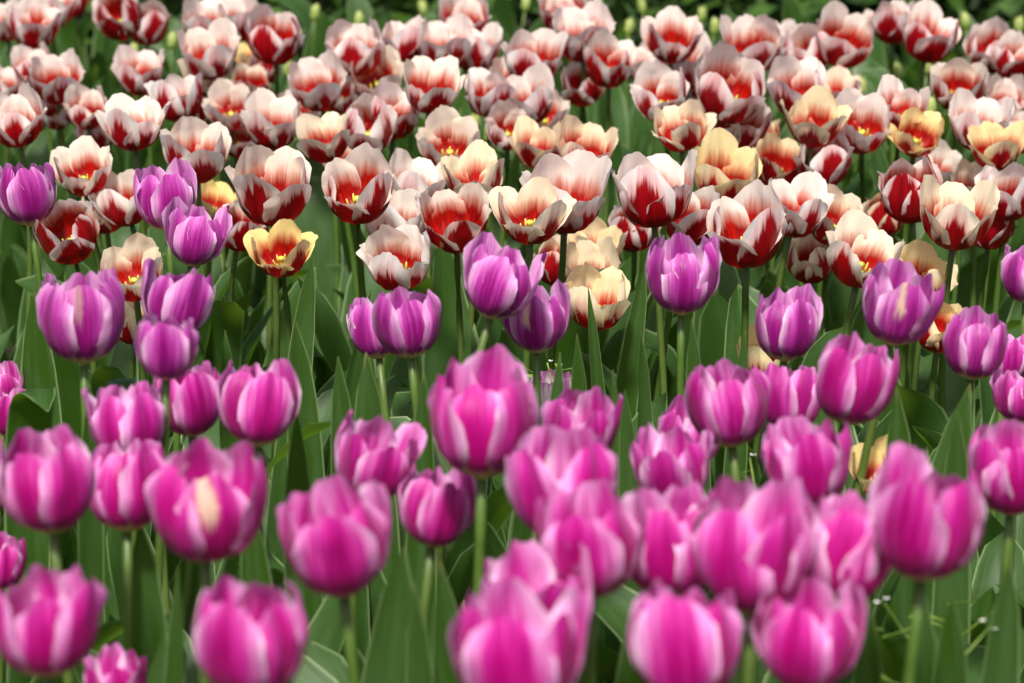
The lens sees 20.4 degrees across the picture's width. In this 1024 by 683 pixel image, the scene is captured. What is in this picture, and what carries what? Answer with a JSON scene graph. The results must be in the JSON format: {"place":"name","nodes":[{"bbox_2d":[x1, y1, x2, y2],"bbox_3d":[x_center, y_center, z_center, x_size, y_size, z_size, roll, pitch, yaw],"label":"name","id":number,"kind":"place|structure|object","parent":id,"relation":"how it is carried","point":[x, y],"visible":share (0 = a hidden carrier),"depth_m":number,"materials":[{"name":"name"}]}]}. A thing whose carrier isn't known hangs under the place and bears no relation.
{"place":"outdoors","nodes":[
{"label":"outdoors","id":0,"kind":"place"},
{"bbox_2d":[0,2,638,520],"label":"ground","id":1,"kind":"structure","parent":0,"point":[10,350],"depth_m":8.11,"materials":[{"name":"green plant"}]},
{"bbox_2d":[0,82,54,347],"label":"red white tulip","id":2,"kind":"object","parent":1,"relation":"on","point":[22,112],"visible":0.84,"depth_m":3.34,"materials":[{"name":"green plant"}]},
{"bbox_2d":[0,162,56,293],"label":"purple tulip","id":3,"kind":"object","parent":1,"relation":"on","point":[28,197],"visible":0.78,"depth_m":2.81,"materials":[{"name":"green plant"}]},
{"bbox_2d":[0,65,56,347],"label":"red white tulip","id":4,"kind":"object","parent":1,"relation":"on","point":[36,153],"visible":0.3,"depth_m":4.18,"materials":[{"name":"green plant"}]},
{"bbox_2d":[0,424,95,682],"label":"purple tulip","id":5,"kind":"object","parent":1,"relation":"on","point":[47,480],"visible":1,"depth_m":1.73,"materials":[{"name":"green plant"}]},
{"bbox_2d":[29,48,102,277],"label":"red white tulip","id":6,"kind":"object","parent":1,"relation":"on","point":[52,77],"visible":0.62,"depth_m":3.83,"materials":[{"name":"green plant"}]},
{"bbox_2d":[4,267,135,682],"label":"purple tulip","id":7,"kind":"object","parent":1,"relation":"on","point":[80,318],"visible":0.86,"depth_m":2.16,"materials":[{"name":"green plant"}]},
{"bbox_2d":[49,135,112,366],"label":"red white tulip","id":8,"kind":"object","parent":1,"relation":"on","point":[78,162],"visible":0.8,"depth_m":3.09,"materials":[{"name":"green plant"}]},
{"bbox_2d":[0,564,166,682],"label":"purple tulip","id":9,"kind":"object","parent":1,"relation":"on","point":[49,621],"visible":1,"depth_m":1.48,"materials":[{"name":"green plant"}]},
{"bbox_2d":[20,198,169,532],"bbox_3d":[-0.428,0.116,2.794,0.124,0.485,0.518,2,13,7],"label":"red white tulip","id":10,"kind":"object","parent":1,"relation":"on","point":[66,232],"visible":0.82,"depth_m":2.83,"materials":[{"name":"green plant"}]},
{"bbox_2d":[60,439,167,682],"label":"purple tulip","id":11,"kind":"object","parent":1,"relation":"on","point":[119,502],"visible":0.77,"depth_m":1.88,"materials":[{"name":"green plant"}]},
{"bbox_2d":[100,232,162,380],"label":"red white tulip","id":12,"kind":"object","parent":1,"relation":"on","point":[126,261],"visible":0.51,"depth_m":2.76,"materials":[{"name":"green plant"}]},
{"bbox_2d":[94,93,170,236],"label":"red white tulip","id":13,"kind":"object","parent":1,"relation":"on","point":[126,122],"visible":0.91,"depth_m":3.22,"materials":[{"name":"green plant"}]},
{"bbox_2d":[75,380,199,682],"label":"purple tulip","id":14,"kind":"object","parent":1,"relation":"on","point":[123,417],"visible":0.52,"depth_m":1.97,"materials":[{"name":"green plant"}]},
{"bbox_2d":[85,310,199,675],"bbox_3d":[-0.277,0.239,2.084,0.091,0.557,0.200,-3,13,-13],"label":"purple tulip","id":15,"kind":"object","parent":1,"relation":"on","point":[166,349],"visible":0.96,"depth_m":1.96,"materials":[{"name":"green plant"}]},
{"bbox_2d":[107,361,219,650],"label":"purple tulip","id":16,"kind":"object","parent":1,"relation":"on","point":[194,412],"visible":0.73,"depth_m":2.10,"materials":[{"name":"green plant"}]},
{"bbox_2d":[88,168,250,383],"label":"red white tulip","id":17,"kind":"object","parent":1,"relation":"on","point":[112,200],"visible":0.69,"depth_m":3.07,"materials":[{"name":"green plant"}]},
{"bbox_2d":[144,72,201,275],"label":"red white tulip","id":18,"kind":"object","parent":1,"relation":"on","point":[183,96],"visible":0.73,"depth_m":3.56,"materials":[{"name":"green plant"}]},
{"bbox_2d":[150,196,232,580],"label":"purple tulip","id":19,"kind":"object","parent":1,"relation":"on","point":[195,236],"visible":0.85,"depth_m":2.58,"materials":[{"name":"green plant"}]},
{"bbox_2d":[133,157,270,371],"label":"purple tulip","id":20,"kind":"object","parent":1,"relation":"on","point":[156,189],"visible":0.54,"depth_m":2.73,"materials":[{"name":"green plant"}]},
{"bbox_2d":[144,436,267,682],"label":"purple tulip","id":21,"kind":"object","parent":1,"relation":"on","point":[206,500],"visible":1,"depth_m":1.62,"materials":[{"name":"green plant"}]},
{"bbox_2d":[176,17,240,264],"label":"red white tulip","id":22,"kind":"object","parent":1,"relation":"on","point":[210,53],"visible":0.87,"depth_m":3.85,"materials":[{"name":"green plant"}]},
{"bbox_2d":[106,258,330,619],"bbox_3d":[-0.242,0.192,2.336,0.138,0.539,0.170,7,14,28],"label":"purple tulip","id":23,"kind":"object","parent":1,"relation":"on","point":[181,298],"visible":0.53,"depth_m":2.27,"materials":[{"name":"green plant"}]},
{"bbox_2d":[160,116,293,371],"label":"red white tulip","id":24,"kind":"object","parent":1,"relation":"on","point":[202,147],"visible":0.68,"depth_m":3.16,"materials":[{"name":"green plant"}]},
{"bbox_2d":[202,78,267,306],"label":"red white tulip","id":25,"kind":"object","parent":1,"relation":"on","point":[224,101],"visible":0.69,"depth_m":3.76,"materials":[{"name":"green plant"}]},
{"bbox_2d":[192,575,308,682],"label":"purple tulip","id":26,"kind":"object","parent":1,"relation":"on","point":[253,632],"visible":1,"depth_m":1.45,"materials":[{"name":"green plant"}]},
{"bbox_2d":[223,87,300,363],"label":"red white tulip","id":27,"kind":"object","parent":1,"relation":"on","point":[269,117],"visible":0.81,"depth_m":3.44,"materials":[{"name":"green plant"}]},
{"bbox_2d":[244,4,305,291],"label":"red white tulip","id":28,"kind":"object","parent":1,"relation":"on","point":[276,39],"visible":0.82,"depth_m":4.01,"materials":[{"name":"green plant"}]},
{"bbox_2d":[215,358,342,655],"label":"purple tulip","id":29,"kind":"object","parent":1,"relation":"on","point":[258,407],"visible":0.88,"depth_m":2.00,"materials":[{"name":"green plant"}]},
{"bbox_2d":[224,145,346,459],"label":"red white tulip","id":30,"kind":"object","parent":1,"relation":"on","point":[271,188],"visible":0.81,"depth_m":2.79,"materials":[{"name":"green plant"}]},
{"bbox_2d":[275,49,346,313],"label":"red white tulip","id":31,"kind":"object","parent":1,"relation":"on","point":[316,85],"visible":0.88,"depth_m":3.81,"materials":[{"name":"green plant"}]},
{"bbox_2d":[243,219,393,598],"bbox_3d":[-0.163,0.146,2.657,0.159,0.487,0.473,-3,13,-12],"label":"yellow tulip","id":32,"kind":"object","parent":1,"relation":"on","point":[283,249],"visible":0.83,"depth_m":2.70,"materials":[{"name":"leaf"},{"name":"yellow and red petal"}]},
{"bbox_2d":[276,474,390,682],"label":"purple tulip","id":33,"kind":"object","parent":1,"relation":"on","point":[335,534],"visible":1,"depth_m":1.56,"materials":[{"name":"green plant"}]},
{"bbox_2d":[296,111,391,375],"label":"red white tulip","id":34,"kind":"object","parent":1,"relation":"on","point":[325,138],"visible":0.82,"depth_m":3.32,"materials":[{"name":"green plant"}]},
{"bbox_2d":[324,16,384,95],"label":"red white tulip","id":35,"kind":"object","parent":1,"relation":"on","point":[361,46],"visible":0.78,"depth_m":3.82,"materials":[{"name":"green plant"}]},
{"bbox_2d":[289,408,426,682],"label":"purple tulip","id":36,"kind":"object","parent":1,"relation":"on","point":[379,450],"visible":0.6,"depth_m":1.86,"materials":[{"name":"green plant"}]},
{"bbox_2d":[331,297,399,658],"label":"purple tulip","id":37,"kind":"object","parent":1,"relation":"on","point":[371,404],"visible":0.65,"depth_m":2.31,"materials":[{"name":"green plant"}]},
{"bbox_2d":[321,142,423,416],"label":"red white tulip","id":38,"kind":"object","parent":1,"relation":"on","point":[358,184],"visible":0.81,"depth_m":2.81,"materials":[{"name":"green plant"}]},
{"bbox_2d":[298,188,479,387],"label":"red white tulip","id":39,"kind":"object","parent":1,"relation":"on","point":[403,207],"visible":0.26,"depth_m":3.01,"materials":[{"name":"green plant"}]},
{"bbox_2d":[339,80,462,276],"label":"red white tulip","id":40,"kind":"object","parent":1,"relation":"on","point":[386,92],"visible":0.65,"depth_m":3.48,"materials":[{"name":"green plant"}]},
{"bbox_2d":[356,224,487,482],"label":"red white tulip","id":41,"kind":"object","parent":1,"relation":"on","point":[392,258],"visible":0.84,"depth_m":2.67,"materials":[{"name":"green plant"}]},
{"bbox_2d":[403,55,467,279],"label":"red white tulip","id":42,"kind":"object","parent":1,"relation":"on","point":[430,87],"visible":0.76,"depth_m":3.44,"materials":[{"name":"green plant"}]},
{"bbox_2d":[398,463,475,682],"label":"purple tulip","id":43,"kind":"object","parent":1,"relation":"on","point":[437,508],"visible":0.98,"depth_m":1.85,"materials":[{"name":"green plant"}]},
{"bbox_2d":[370,286,513,664],"bbox_3d":[-0.076,0.200,2.380,0.179,0.504,0.232,8,15,32],"label":"purple tulip","id":44,"kind":"object","parent":1,"relation":"on","point":[405,323],"visible":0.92,"depth_m":2.30,"materials":[{"name":"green plant"}]},
{"bbox_2d":[415,105,485,337],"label":"red white tulip","id":45,"kind":"object","parent":1,"relation":"on","point":[448,131],"visible":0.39,"depth_m":3.28,"materials":[{"name":"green plant"}]},
{"bbox_2d":[400,139,503,387],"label":"red white tulip","id":46,"kind":"object","parent":1,"relation":"on","point":[479,162],"visible":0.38,"depth_m":3.00,"materials":[{"name":"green plant"}]},
{"bbox_2d":[419,182,491,395],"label":"red white tulip","id":47,"kind":"object","parent":1,"relation":"on","point":[454,223],"visible":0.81,"depth_m":2.90,"materials":[{"name":"green plant"}]},
{"bbox_2d":[368,231,547,633],"bbox_3d":[-0.058,0.180,2.358,0.188,0.551,0.109,0,13,0],"label":"purple tulip","id":48,"kind":"object","parent":1,"relation":"on","point":[500,282],"visible":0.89,"depth_m":2.28,"materials":[{"name":"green plant"}]},
{"bbox_2d":[427,344,539,595],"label":"purple tulip","id":49,"kind":"object","parent":1,"relation":"on","point":[484,411],"visible":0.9,"depth_m":1.77,"materials":[{"name":"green plant"}]},
{"bbox_2d":[0,0,1023,682],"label":"tulip foliage","id":50,"kind":"object","parent":1,"relation":"on","point":[16,280],"visible":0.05,"depth_m":4.16,"materials":[{"name":"green plant"}]},
{"bbox_2d":[448,577,591,682],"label":"purple tulip","id":51,"kind":"object","parent":1,"relation":"on","point":[504,631],"visible":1,"depth_m":1.38,"materials":[{"name":"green plant"}]},
{"bbox_2d":[272,0,781,87],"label":"shrub","id":52,"kind":"object","parent":1,"relation":"on","point":[617,9],"visible":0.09,"depth_m":7.21,"materials":[{"name":"green plant"}]},
{"bbox_2d":[484,279,570,573],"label":"purple tulip","id":53,"kind":"object","parent":1,"relation":"on","point":[537,325],"visible":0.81,"depth_m":2.35,"materials":[{"name":"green plant"}]},
{"bbox_2d":[488,176,576,492],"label":"red white tulip","id":54,"kind":"object","parent":1,"relation":"on","point":[531,212],"visible":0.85,"depth_m":2.69,"materials":[{"name":"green plant"}]},
{"bbox_2d":[501,28,567,173],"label":"red white tulip","id":55,"kind":"object","parent":1,"relation":"on","point":[524,50],"visible":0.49,"depth_m":3.77,"materials":[{"name":"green plant"}]},
{"bbox_2d":[480,540,592,615],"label":"purple tulip","id":56,"kind":"object","parent":1,"relation":"on","point":[529,566],"visible":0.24,"depth_m":1.56,"materials":[{"name":"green plant"}]},
{"bbox_2d":[491,0,615,177],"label":"red white tulip","id":57,"kind":"object","parent":1,"relation":"on","point":[580,27],"visible":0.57,"depth_m":3.95,"materials":[{"name":"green plant"}]},
{"bbox_2d":[504,425,617,682],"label":"purple tulip","id":58,"kind":"object","parent":1,"relation":"on","point":[545,462],"visible":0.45,"depth_m":1.66,"materials":[{"name":"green plant"}]},
{"bbox_2d":[519,149,611,425],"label":"red white tulip","id":59,"kind":"object","parent":1,"relation":"on","point":[581,177],"visible":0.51,"depth_m":2.75,"materials":[{"name":"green plant"}]},
{"bbox_2d":[496,236,635,398],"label":"red white tulip","id":60,"kind":"object","parent":1,"relation":"on","point":[600,255],"visible":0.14,"depth_m":2.92,"materials":[{"name":"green plant"}]},
{"bbox_2d":[541,386,622,667],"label":"purple tulip","id":61,"kind":"object","parent":1,"relation":"on","point":[595,411],"visible":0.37,"depth_m":1.97,"materials":[{"name":"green plant"}]},
{"bbox_2d":[535,478,646,682],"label":"purple tulip","id":62,"kind":"object","parent":1,"relation":"on","point":[602,522],"visible":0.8,"depth_m":1.57,"materials":[{"name":"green plant"}]},
{"bbox_2d":[565,261,644,592],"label":"yellow tulip","id":63,"kind":"object","parent":1,"relation":"on","point":[609,289],"visible":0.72,"depth_m":2.55,"materials":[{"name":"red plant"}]},
{"bbox_2d":[538,205,676,418],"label":"red white tulip","id":64,"kind":"object","parent":1,"relation":"on","point":[638,238],"visible":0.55,"depth_m":2.66,"materials":[{"name":"green plant"}]},
{"bbox_2d":[583,31,636,257],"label":"red white tulip","id":65,"kind":"object","parent":1,"relation":"on","point":[609,58],"visible":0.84,"depth_m":3.84,"materials":[{"name":"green plant"}]},
{"bbox_2d":[573,149,697,408],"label":"red white tulip","id":66,"kind":"object","parent":1,"relation":"on","point":[654,192],"visible":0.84,"depth_m":2.79,"materials":[{"name":"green plant"}]},
{"bbox_2d":[618,59,689,267],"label":"red white tulip","id":67,"kind":"object","parent":1,"relation":"on","point":[659,84],"visible":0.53,"depth_m":3.50,"materials":[{"name":"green plant"}]},
{"bbox_2d":[631,481,706,597],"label":"purple tulip","id":68,"kind":"object","parent":1,"relation":"on","point":[667,556],"visible":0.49,"depth_m":1.65,"materials":[{"name":"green plant"}]},
{"bbox_2d":[640,6,704,240],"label":"red white tulip","id":69,"kind":"object","parent":1,"relation":"on","point":[671,35],"visible":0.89,"depth_m":3.87,"materials":[{"name":"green plant"}]},
{"bbox_2d":[651,99,716,399],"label":"red white tulip","id":70,"kind":"object","parent":1,"relation":"on","point":[688,124],"visible":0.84,"depth_m":3.29,"materials":[{"name":"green plant"}]},
{"bbox_2d":[627,578,744,682],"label":"purple tulip","id":71,"kind":"object","parent":1,"relation":"on","point":[694,635],"visible":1,"depth_m":1.44,"materials":[{"name":"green plant"}]},
{"bbox_2d":[629,423,745,682],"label":"purple tulip","id":72,"kind":"object","parent":1,"relation":"on","point":[663,463],"visible":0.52,"depth_m":1.90,"materials":[{"name":"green plant"}]},
{"bbox_2d":[596,358,779,682],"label":"purple tulip","id":73,"kind":"object","parent":1,"relation":"on","point":[727,401],"visible":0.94,"depth_m":1.99,"materials":[{"name":"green plant"}]},
{"bbox_2d":[637,232,747,497],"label":"purple tulip","id":74,"kind":"object","parent":1,"relation":"on","point":[682,270],"visible":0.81,"depth_m":2.39,"materials":[{"name":"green plant"}]},
{"bbox_2d":[625,127,762,388],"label":"yellow tulip","id":75,"kind":"object","parent":1,"relation":"on","point":[726,166],"visible":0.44,"depth_m":3.05,"materials":[{"name":"leaf"},{"name":"yellow petal"}]},
{"bbox_2d":[694,43,767,288],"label":"red white tulip","id":76,"kind":"object","parent":1,"relation":"on","point":[730,84],"visible":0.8,"depth_m":3.38,"materials":[{"name":"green plant"}]},
{"bbox_2d":[706,179,787,490],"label":"red white tulip","id":77,"kind":"object","parent":1,"relation":"on","point":[747,224],"visible":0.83,"depth_m":2.57,"materials":[{"name":"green plant"}]},
{"bbox_2d":[714,284,789,487],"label":"yellow tulip","id":78,"kind":"object","parent":1,"relation":"on","point":[759,358],"visible":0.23,"depth_m":2.74,"materials":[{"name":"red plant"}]},
{"bbox_2d":[692,475,819,682],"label":"purple tulip","id":79,"kind":"object","parent":1,"relation":"on","point":[750,541],"visible":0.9,"depth_m":1.53,"materials":[{"name":"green plant"}]},
{"bbox_2d":[718,14,800,145],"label":"red white tulip","id":80,"kind":"object","parent":1,"relation":"on","point":[760,38],"visible":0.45,"depth_m":3.87,"materials":[{"name":"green plant"}]},
{"bbox_2d":[699,284,822,594],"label":"purple tulip","id":81,"kind":"object","parent":1,"relation":"on","point":[787,324],"visible":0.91,"depth_m":2.31,"materials":[{"name":"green plant"}]},
{"bbox_2d":[697,171,843,368],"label":"red white tulip","id":82,"kind":"object","parent":1,"relation":"on","point":[806,199],"visible":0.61,"depth_m":2.93,"materials":[{"name":"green plant"}]},
{"bbox_2d":[766,55,826,268],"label":"red white tulip","id":83,"kind":"object","parent":1,"relation":"on","point":[791,79],"visible":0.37,"depth_m":3.50,"materials":[{"name":"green plant"}]},
{"bbox_2d":[759,85,851,368],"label":"yellow tulip","id":84,"kind":"object","parent":1,"relation":"on","point":[816,116],"visible":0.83,"depth_m":3.29,"materials":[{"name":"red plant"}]},
{"bbox_2d":[760,415,852,507],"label":"purple tulip","id":85,"kind":"object","parent":1,"relation":"on","point":[816,459],"visible":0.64,"depth_m":1.80,"materials":[{"name":"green plant"}]},
{"bbox_2d":[750,575,866,682],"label":"purple tulip","id":86,"kind":"object","parent":1,"relation":"on","point":[811,630],"visible":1,"depth_m":1.50,"materials":[{"name":"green plant"}]},
{"bbox_2d":[636,0,1005,68],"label":"shrub","id":87,"kind":"object","parent":1,"relation":"on","point":[772,8],"visible":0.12,"depth_m":7.35,"materials":[{"name":"green plant"}]},
{"bbox_2d":[763,362,900,680],"bbox_3d":[0.233,0.256,2.200,0.209,0.474,0.166,-9,16,-36],"label":"purple tulip","id":88,"kind":"object","parent":1,"relation":"on","point":[792,394],"visible":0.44,"depth_m":2.19,"materials":[{"name":"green plant"}]},
{"bbox_2d":[816,0,879,199],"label":"red white tulip","id":89,"kind":"object","parent":1,"relation":"on","point":[848,43],"visible":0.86,"depth_m":3.94,"materials":[{"name":"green plant"}]},
{"bbox_2d":[807,491,891,682],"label":"purple tulip","id":90,"kind":"object","parent":1,"relation":"on","point":[849,547],"visible":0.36,"depth_m":1.57,"materials":[{"name":"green plant"}]},
{"bbox_2d":[815,331,899,682],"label":"purple tulip","id":91,"kind":"object","parent":1,"relation":"on","point":[856,380],"visible":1,"depth_m":2.01,"materials":[{"name":"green plant"}]},
{"bbox_2d":[824,88,890,332],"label":"red white tulip","id":92,"kind":"object","parent":1,"relation":"on","point":[865,128],"visible":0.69,"depth_m":3.38,"materials":[{"name":"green plant"}]},
{"bbox_2d":[825,209,904,502],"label":"red white tulip","id":93,"kind":"object","parent":1,"relation":"on","point":[860,243],"visible":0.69,"depth_m":2.59,"materials":[{"name":"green plant"}]},
{"bbox_2d":[854,258,944,498],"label":"purple tulip","id":94,"kind":"object","parent":1,"relation":"on","point":[902,302],"visible":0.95,"depth_m":2.19,"materials":[{"name":"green plant"}]},
{"bbox_2d":[853,302,971,639],"bbox_3d":[0.335,0.182,2.548,0.192,0.465,0.730,3,13,13],"label":"yellow tulip","id":95,"kind":"object","parent":1,"relation":"on","point":[900,607],"visible":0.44,"depth_m":2.20,"materials":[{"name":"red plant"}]},
{"bbox_2d":[869,0,961,242],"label":"red white tulip","id":96,"kind":"object","parent":1,"relation":"on","point":[930,35],"visible":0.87,"depth_m":4.04,"materials":[{"name":"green plant"}]},
{"bbox_2d":[861,153,978,388],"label":"red white tulip","id":97,"kind":"object","parent":1,"relation":"on","point":[900,182],"visible":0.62,"depth_m":3.00,"materials":[{"name":"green plant"}]},
{"bbox_2d":[868,442,985,682],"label":"purple tulip","id":98,"kind":"object","parent":1,"relation":"on","point":[927,520],"visible":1,"depth_m":1.54,"materials":[{"name":"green plant"}]},
{"bbox_2d":[894,175,999,454],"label":"red white tulip","id":99,"kind":"object","parent":1,"relation":"on","point":[956,216],"visible":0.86,"depth_m":2.77,"materials":[{"name":"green plant"}]},
{"bbox_2d":[876,419,1023,682],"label":"purple tulip","id":100,"kind":"object","parent":1,"relation":"on","point":[996,458],"visible":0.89,"depth_m":1.84,"materials":[{"name":"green plant"}]},
{"bbox_2d":[931,306,1023,682],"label":"purple tulip","id":101,"kind":"object","parent":1,"relation":"on","point":[975,340],"visible":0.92,"depth_m":2.27,"materials":[{"name":"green plant"}]},
{"bbox_2d":[948,88,1014,314],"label":"red white tulip","id":102,"kind":"object","parent":1,"relation":"on","point":[967,109],"visible":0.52,"depth_m":3.40,"materials":[{"name":"green plant"}]},
{"bbox_2d":[967,120,1023,311],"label":"yellow tulip","id":103,"kind":"object","parent":1,"relation":"on","point":[997,146],"visible":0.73,"depth_m":3.30,"materials":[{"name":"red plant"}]},
{"bbox_2d":[974,162,1023,425],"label":"red white tulip","id":104,"kind":"object","parent":1,"relation":"on","point":[1009,180],"visible":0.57,"depth_m":3.08,"materials":[{"name":"green plant"}]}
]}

